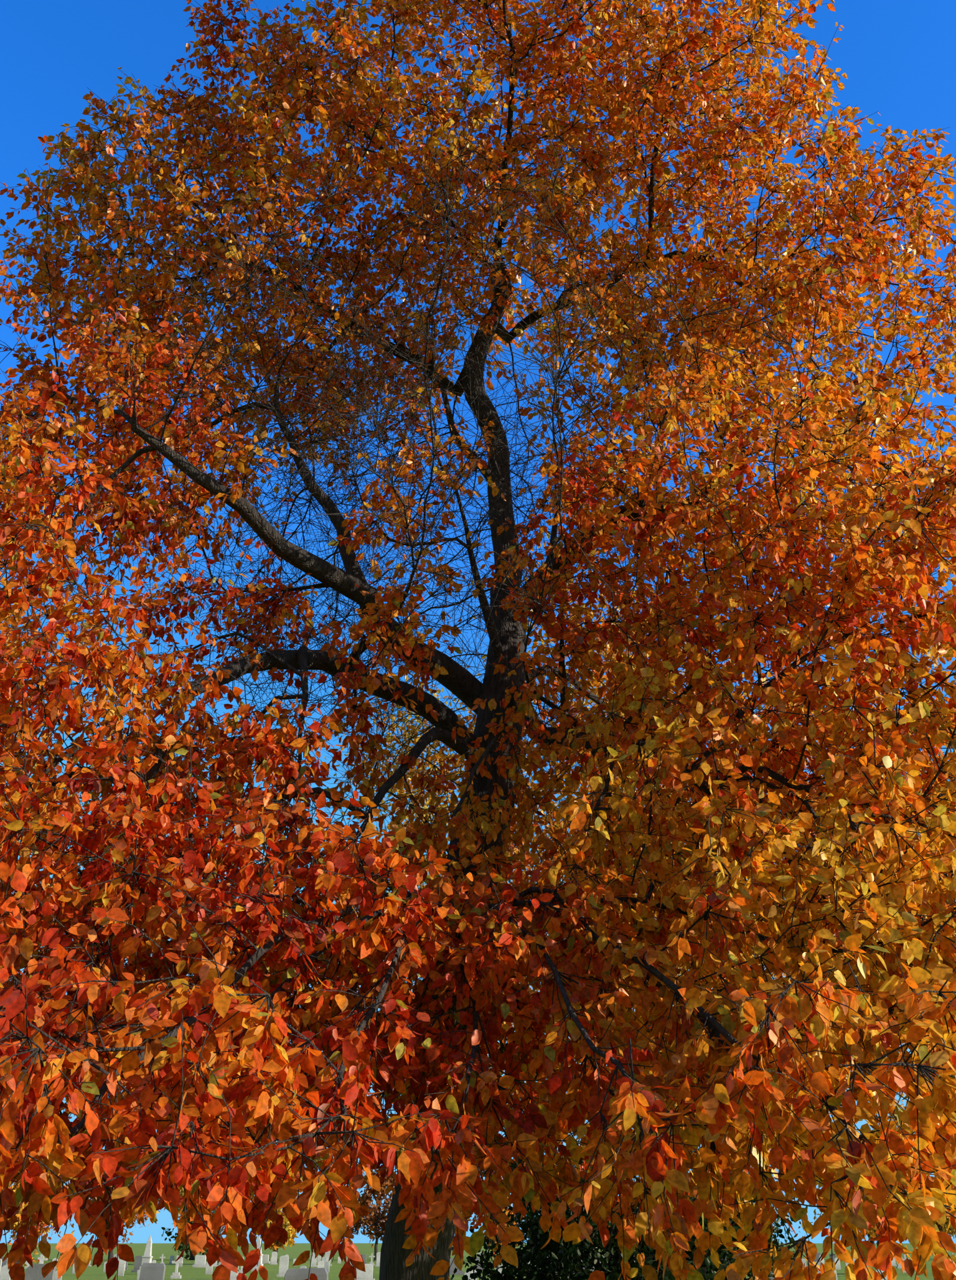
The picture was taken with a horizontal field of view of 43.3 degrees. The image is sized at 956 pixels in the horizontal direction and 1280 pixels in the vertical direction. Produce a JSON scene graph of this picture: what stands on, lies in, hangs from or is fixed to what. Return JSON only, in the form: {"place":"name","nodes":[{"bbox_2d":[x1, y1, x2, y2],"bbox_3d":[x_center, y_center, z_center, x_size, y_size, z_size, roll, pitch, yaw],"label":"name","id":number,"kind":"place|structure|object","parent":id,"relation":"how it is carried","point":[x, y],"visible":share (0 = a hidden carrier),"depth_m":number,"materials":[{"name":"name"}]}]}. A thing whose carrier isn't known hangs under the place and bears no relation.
{"place":"outdoors","nodes":[
{"label":"outdoors","id":0,"kind":"place"},
{"bbox_2d":[0,1258,1,1273],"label":"headstone tablet","id":1,"kind":"object","parent":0,"point":[0,1262],"visible":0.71,"depth_m":88.92,"materials":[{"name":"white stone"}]},
{"bbox_2d":[24,1260,29,1268],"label":"headstone tablet","id":2,"kind":"object","parent":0,"point":[27,1264],"visible":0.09,"depth_m":120.09,"materials":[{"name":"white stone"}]},
{"bbox_2d":[72,1263,75,1273],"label":"headstone tablet","id":3,"kind":"object","parent":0,"point":[73,1272],"visible":0.29,"depth_m":94.92,"materials":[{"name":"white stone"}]},
{"bbox_2d":[125,1261,128,1269],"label":"grey headstone","id":4,"kind":"object","parent":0,"point":[126,1264],"visible":0.18,"depth_m":113.32,"materials":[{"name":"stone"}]},
{"bbox_2d":[151,1260,156,1263],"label":"headstone tablet","id":5,"kind":"object","parent":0,"point":[154,1261],"visible":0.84,"depth_m":126.40,"materials":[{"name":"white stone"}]},
{"bbox_2d":[212,1261,217,1266],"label":"headstone tablet plinth","id":6,"kind":"structure","parent":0,"point":[215,1264],"depth_m":132.12,"materials":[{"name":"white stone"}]},
{"bbox_2d":[299,1265,306,1268],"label":"headstone tablet","id":7,"kind":"object","parent":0,"point":[302,1267],"visible":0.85,"depth_m":82.62,"materials":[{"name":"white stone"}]},
{"bbox_2d":[284,1267,328,1279],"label":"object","id":8,"kind":"structure","parent":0,"point":[320,1273],"depth_m":36.55,"materials":[{"name":"grey stone"}]},
{"bbox_2d":[316,1255,321,1263],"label":"headstone tablet","id":9,"kind":"object","parent":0,"point":[319,1258],"visible":0.83,"depth_m":157.21,"materials":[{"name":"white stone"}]},
{"bbox_2d":[321,1256,327,1262],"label":"headstone tablet","id":10,"kind":"object","parent":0,"point":[324,1259],"visible":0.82,"depth_m":119.95,"materials":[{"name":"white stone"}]},
{"bbox_2d":[337,1256,341,1263],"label":"headstone tablet","id":11,"kind":"object","parent":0,"point":[339,1261],"visible":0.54,"depth_m":150.75,"materials":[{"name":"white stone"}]},
{"bbox_2d":[354,1263,374,1279],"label":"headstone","id":12,"kind":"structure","parent":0,"point":[367,1274],"depth_m":75.99,"materials":[{"name":"stone"}]},
{"bbox_2d":[0,0,955,1243],"label":"sky","id":13,"kind":"structure","parent":0,"point":[898,58],"materials":[{"name":"blue"}]},
{"bbox_2d":[0,1243,955,1279],"bbox_3d":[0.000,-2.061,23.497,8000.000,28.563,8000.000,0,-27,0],"label":"lawn","id":14,"kind":"structure","parent":0,"point":[187,1270],"depth_m":164.57,"materials":[{"name":"green plant"}]},
{"bbox_2d":[0,1256,8,1266],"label":"monument block","id":15,"kind":"structure","parent":14,"relation":"on","point":[4,1262],"depth_m":132.12,"materials":[{"name":"grey stone"}]},
{"bbox_2d":[0,1264,10,1279],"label":"gravestone","id":16,"kind":"object","parent":14,"relation":"on","point":[4,1274],"visible":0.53,"depth_m":63.94,"materials":[{"name":"white stone"}]},
{"bbox_2d":[37,1254,41,1263],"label":"headstone cross","id":17,"kind":"object","parent":14,"relation":"on","point":[40,1257],"visible":0.43,"depth_m":139.30,"materials":[{"name":"white stone"}]},
{"bbox_2d":[24,1263,56,1279],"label":"grey headstone","id":18,"kind":"object","parent":14,"relation":"on","point":[34,1272],"visible":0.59,"depth_m":37.07,"materials":[{"name":"stone"}]},
{"bbox_2d":[37,1254,47,1263],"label":"headstone cross","id":19,"kind":"object","parent":14,"relation":"on","point":[42,1259],"visible":0.38,"depth_m":94.85,"materials":[{"name":"white stone"}]},
{"bbox_2d":[0,1110,103,1279],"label":"tree","id":20,"kind":"object","parent":14,"relation":"on","point":[45,1229],"depth_m":78.38,"materials":[{"name":"plant"}]},
{"bbox_2d":[52,1258,57,1268],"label":"gravestone","id":21,"kind":"object","parent":14,"relation":"on","point":[53,1259],"visible":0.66,"depth_m":120.09,"materials":[{"name":"white stone"}]},
{"bbox_2d":[54,1270,62,1279],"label":"gravestone","id":22,"kind":"object","parent":14,"relation":"on","point":[56,1276],"visible":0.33,"depth_m":69.45,"materials":[{"name":"white stone"}]},
{"bbox_2d":[103,1261,107,1272],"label":"gravestone","id":23,"kind":"object","parent":14,"relation":"on","point":[104,1267],"visible":0.59,"depth_m":101.31,"materials":[{"name":"white stone"}]},
{"bbox_2d":[75,1172,158,1259],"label":"tree","id":24,"kind":"object","parent":14,"relation":"on","point":[145,1218],"depth_m":204.14,"materials":[{"name":"orange plant"}]},
{"bbox_2d":[117,1263,125,1276],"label":"gravestone","id":25,"kind":"object","parent":14,"relation":"on","point":[121,1269],"visible":0.99,"depth_m":88.52,"materials":[{"name":"white stone"}]},
{"bbox_2d":[118,1258,125,1270],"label":"gravestone","id":26,"kind":"object","parent":14,"relation":"on","point":[121,1261],"visible":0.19,"depth_m":107.66,"materials":[{"name":"white stone"}]},
{"bbox_2d":[87,1146,160,1260],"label":"tree","id":27,"kind":"object","parent":14,"relation":"on","point":[132,1223],"depth_m":190.19,"materials":[{"name":"orange plant"}]},
{"bbox_2d":[131,1255,142,1272],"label":"grey headstone","id":28,"kind":"object","parent":14,"relation":"on","point":[138,1261],"visible":0.63,"depth_m":101.15,"materials":[{"name":"stone"}]},
{"bbox_2d":[136,1269,140,1279],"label":"gravestone","id":29,"kind":"object","parent":14,"relation":"on","point":[139,1271],"visible":0.46,"depth_m":69.64,"materials":[{"name":"white stone"}]},
{"bbox_2d":[136,1235,153,1273],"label":"white monument obelisk","id":30,"kind":"object","parent":14,"relation":"on","point":[147,1257],"visible":0.58,"depth_m":94.88,"materials":[{"name":"stone"}]},
{"bbox_2d":[139,1262,166,1279],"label":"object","id":31,"kind":"structure","parent":14,"relation":"on","point":[152,1271],"depth_m":64.23,"materials":[{"name":"grey stone"}]},
{"bbox_2d":[159,1253,164,1263],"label":"headstone cross","id":32,"kind":"object","parent":14,"relation":"on","point":[162,1259],"visible":0.71,"depth_m":144.84,"materials":[{"name":"white stone"}]},
{"bbox_2d":[169,1255,174,1264],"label":"gravestone","id":33,"kind":"object","parent":14,"relation":"on","point":[172,1257],"visible":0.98,"depth_m":151.00,"materials":[{"name":"white stone"}]},
{"bbox_2d":[169,1255,183,1278],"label":"headstone cross","id":34,"kind":"object","parent":14,"relation":"on","point":[176,1274],"visible":0.94,"depth_m":82.09,"materials":[{"name":"white stone"}]},
{"bbox_2d":[178,1256,183,1266],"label":"gravestone","id":35,"kind":"object","parent":14,"relation":"on","point":[180,1264],"visible":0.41,"depth_m":132.15,"materials":[{"name":"white stone"}]},
{"bbox_2d":[161,1195,217,1260],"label":"tree","id":36,"kind":"object","parent":14,"relation":"on","point":[181,1247],"depth_m":194.36,"materials":[{"name":"green plant"}]},
{"bbox_2d":[192,1255,206,1267],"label":"white monument block","id":37,"kind":"structure","parent":14,"relation":"on","point":[200,1261],"depth_m":125.79,"materials":[{"name":"stone"}]},
{"bbox_2d":[191,1209,224,1263],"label":"tree","id":38,"kind":"object","parent":14,"relation":"on","point":[219,1234],"depth_m":166.98,"materials":[{"name":"green plant"}]},
{"bbox_2d":[205,1261,212,1274],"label":"gravestone","id":39,"kind":"object","parent":14,"relation":"on","point":[208,1269],"visible":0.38,"depth_m":94.99,"materials":[{"name":"white stone"}]},
{"bbox_2d":[229,1266,238,1279],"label":"gravestone","id":40,"kind":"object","parent":14,"relation":"on","point":[233,1275],"depth_m":75.60,"materials":[{"name":"white stone"}]},
{"bbox_2d":[237,1256,245,1274],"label":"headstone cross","id":41,"kind":"object","parent":14,"relation":"on","point":[241,1270],"visible":0.28,"depth_m":94.43,"materials":[{"name":"white stone"}]},
{"bbox_2d":[252,1264,257,1271],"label":"gravestone","id":42,"kind":"object","parent":14,"relation":"on","point":[254,1267],"visible":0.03,"depth_m":101.45,"materials":[{"name":"white stone"}]},
{"bbox_2d":[250,1235,263,1271],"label":"white monument obelisk","id":43,"kind":"object","parent":14,"relation":"on","point":[258,1242],"visible":0.38,"depth_m":107.58,"materials":[{"name":"stone"}]},
{"bbox_2d":[262,1254,270,1263],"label":"white monument block","id":44,"kind":"structure","parent":14,"relation":"on","point":[265,1259],"depth_m":157.37,"materials":[{"name":"stone"}]},
{"bbox_2d":[270,1251,277,1264],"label":"gravestone","id":45,"kind":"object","parent":14,"relation":"on","point":[274,1257],"depth_m":145.31,"materials":[{"name":"white stone"}]},
{"bbox_2d":[276,1255,288,1276],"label":"gravestone","id":46,"kind":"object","parent":14,"relation":"on","point":[283,1264],"depth_m":88.39,"materials":[{"name":"white stone"}]},
{"bbox_2d":[251,1176,329,1264],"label":"tree","id":47,"kind":"object","parent":14,"relation":"on","point":[291,1230],"depth_m":149.21,"materials":[{"name":"yellow plant"}]},
{"bbox_2d":[308,1252,317,1266],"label":"gravestone","id":48,"kind":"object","parent":14,"relation":"on","point":[313,1264],"depth_m":126.04,"materials":[{"name":"white stone"}]},
{"bbox_2d":[317,1260,324,1268],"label":"gravestone","id":49,"kind":"object","parent":14,"relation":"on","point":[320,1264],"visible":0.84,"depth_m":95.16,"materials":[{"name":"white stone"}]},
{"bbox_2d":[324,1261,329,1272],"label":"gravestone","id":50,"kind":"object","parent":14,"relation":"on","point":[327,1265],"visible":0.83,"depth_m":101.44,"materials":[{"name":"white stone"}]},
{"bbox_2d":[324,1251,331,1266],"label":"gravestone","id":51,"kind":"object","parent":14,"relation":"on","point":[327,1254],"depth_m":132.46,"materials":[{"name":"white stone"}]},
{"bbox_2d":[361,1254,367,1263],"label":"grey headstone","id":52,"kind":"object","parent":14,"relation":"on","point":[364,1256],"visible":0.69,"depth_m":138.88,"materials":[{"name":"stone"}]},
{"bbox_2d":[369,1253,374,1265],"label":"headstone cross","id":53,"kind":"object","parent":14,"relation":"on","point":[371,1256],"visible":0.92,"depth_m":132.19,"materials":[{"name":"white stone"}]},
{"bbox_2d":[351,1166,397,1260],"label":"tree","id":54,"kind":"object","parent":14,"relation":"on","point":[367,1221],"depth_m":190.98,"materials":[{"name":"plant"}]},
{"bbox_2d":[375,1251,380,1266],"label":"gravestone","id":55,"kind":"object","parent":14,"relation":"on","point":[378,1259],"depth_m":126.04,"materials":[{"name":"white stone"}]},
{"bbox_2d":[449,1258,464,1275],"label":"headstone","id":56,"kind":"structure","parent":14,"relation":"on","point":[453,1266],"depth_m":94.71,"materials":[{"name":"grey stone"}]},
{"bbox_2d":[464,1271,473,1279],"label":"gravestone","id":57,"kind":"object","parent":14,"relation":"on","point":[468,1274],"visible":0.52,"depth_m":63.60,"materials":[{"name":"white stone"}]},
{"bbox_2d":[471,1267,477,1279],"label":"gravestone","id":58,"kind":"object","parent":14,"relation":"on","point":[475,1271],"visible":0.21,"depth_m":82.33,"materials":[{"name":"white stone"}]},
{"bbox_2d":[0,0,955,1279],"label":"pear tree","id":59,"kind":"object","parent":14,"relation":"on","point":[702,1056],"depth_m":10.01,"materials":[{"name":"orange plant"}]},
{"bbox_2d":[475,1256,483,1270],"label":"grey headstone","id":60,"kind":"object","parent":14,"relation":"on","point":[478,1258],"visible":0.27,"depth_m":107.20,"materials":[{"name":"stone"}]},
{"bbox_2d":[461,1179,521,1259],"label":"tree","id":61,"kind":"object","parent":14,"relation":"on","point":[474,1219],"depth_m":197.76,"materials":[{"name":"plant"}]},
{"bbox_2d":[495,1265,503,1275],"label":"gravestone","id":62,"kind":"object","parent":14,"relation":"on","point":[500,1270],"visible":0.26,"depth_m":75.78,"materials":[{"name":"white stone"}]},
{"bbox_2d":[306,529,955,1200],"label":"neighbour tree","id":63,"kind":"object","parent":14,"relation":"on","point":[433,757],"depth_m":23.02,"materials":[{"name":"orange plant"}]},
{"bbox_2d":[450,1134,813,1279],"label":"tree","id":64,"kind":"object","parent":14,"relation":"on","point":[566,1267],"depth_m":15.26,"materials":[{"name":"green plant"}]},
{"bbox_2d":[747,1168,809,1261],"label":"tree","id":65,"kind":"object","parent":14,"relation":"on","point":[800,1223],"depth_m":182.50,"materials":[{"name":"green plant"}]},
{"bbox_2d":[813,1261,820,1273],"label":"gravestone","id":66,"kind":"object","parent":14,"relation":"on","point":[818,1264],"visible":0.2,"depth_m":82.43,"materials":[{"name":"white stone"}]},
{"bbox_2d":[819,1255,824,1263],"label":"gravestone","id":67,"kind":"object","parent":14,"relation":"on","point":[822,1261],"visible":0.41,"depth_m":144.59,"materials":[{"name":"white stone"}]},
{"bbox_2d":[829,1253,836,1261],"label":"grey headstone","id":68,"kind":"object","parent":14,"relation":"on","point":[834,1256],"visible":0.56,"depth_m":151.24,"materials":[{"name":"stone"}]},
{"bbox_2d":[834,1257,841,1269],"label":"gravestone","id":69,"kind":"object","parent":14,"relation":"on","point":[838,1266],"visible":0.73,"depth_m":113.20,"materials":[{"name":"white stone"}]},
{"bbox_2d":[808,1121,879,1245],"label":"tree","id":70,"kind":"object","parent":14,"relation":"on","point":[871,1234],"depth_m":171.90,"materials":[{"name":"plant"}]},
{"bbox_2d":[836,1149,913,1254],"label":"tree","id":71,"kind":"object","parent":14,"relation":"on","point":[876,1228],"depth_m":148.44,"materials":[{"name":"green plant"}]},
{"bbox_2d":[877,1268,887,1279],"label":"gravestone","id":72,"kind":"object","parent":14,"relation":"on","point":[886,1277],"visible":0.03,"depth_m":63.27,"materials":[{"name":"white stone"}]},
{"bbox_2d":[891,1257,897,1266],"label":"gravestone","id":73,"kind":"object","parent":14,"relation":"on","point":[893,1262],"depth_m":138.06,"materials":[{"name":"white stone"}]},
{"bbox_2d":[854,1094,955,1238],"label":"tree","id":74,"kind":"object","parent":14,"relation":"on","point":[952,1228],"depth_m":94.96,"materials":[{"name":"plant"}]},
{"bbox_2d":[902,1254,909,1272],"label":"headstone cross","id":75,"kind":"object","parent":14,"relation":"on","point":[904,1258],"visible":0.31,"depth_m":100.54,"materials":[{"name":"white stone"}]},
{"bbox_2d":[935,1219,955,1237],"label":"tree","id":76,"kind":"object","parent":14,"relation":"on","point":[940,1227],"depth_m":197.81,"materials":[{"name":"green plant"}]},
{"bbox_2d":[573,1247,602,1273],"bbox_3d":[3.179,17.778,35.301,1.200,3.600,1.200,4,-28,-1],"label":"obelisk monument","id":77,"kind":"object","parent":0,"point":[593,1267],"visible":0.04,"depth_m":34.67,"materials":[{"name":"grey stone"}]},
{"bbox_2d":[768,1272,774,1279],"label":"monument block","id":78,"kind":"structure","parent":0,"point":[772,1277],"depth_m":37.84,"materials":[{"name":"grey stone"}]},
{"bbox_2d":[801,1258,806,1267],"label":"headstone tablet","id":79,"kind":"object","parent":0,"point":[804,1261],"visible":0.61,"depth_m":119.65,"materials":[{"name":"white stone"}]},
{"bbox_2d":[814,1252,821,1261],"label":"monument block","id":80,"kind":"structure","parent":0,"point":[817,1256],"depth_m":157.21,"materials":[{"name":"grey stone"}]},
{"bbox_2d":[834,1270,837,1279],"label":"headstone tablet","id":81,"kind":"object","parent":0,"point":[835,1272],"visible":0.29,"depth_m":75.75,"materials":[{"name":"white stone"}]},
{"bbox_2d":[896,1256,902,1268],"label":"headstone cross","id":82,"kind":"object","parent":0,"point":[899,1265],"visible":0.37,"depth_m":119.88,"materials":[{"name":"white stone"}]}
]}

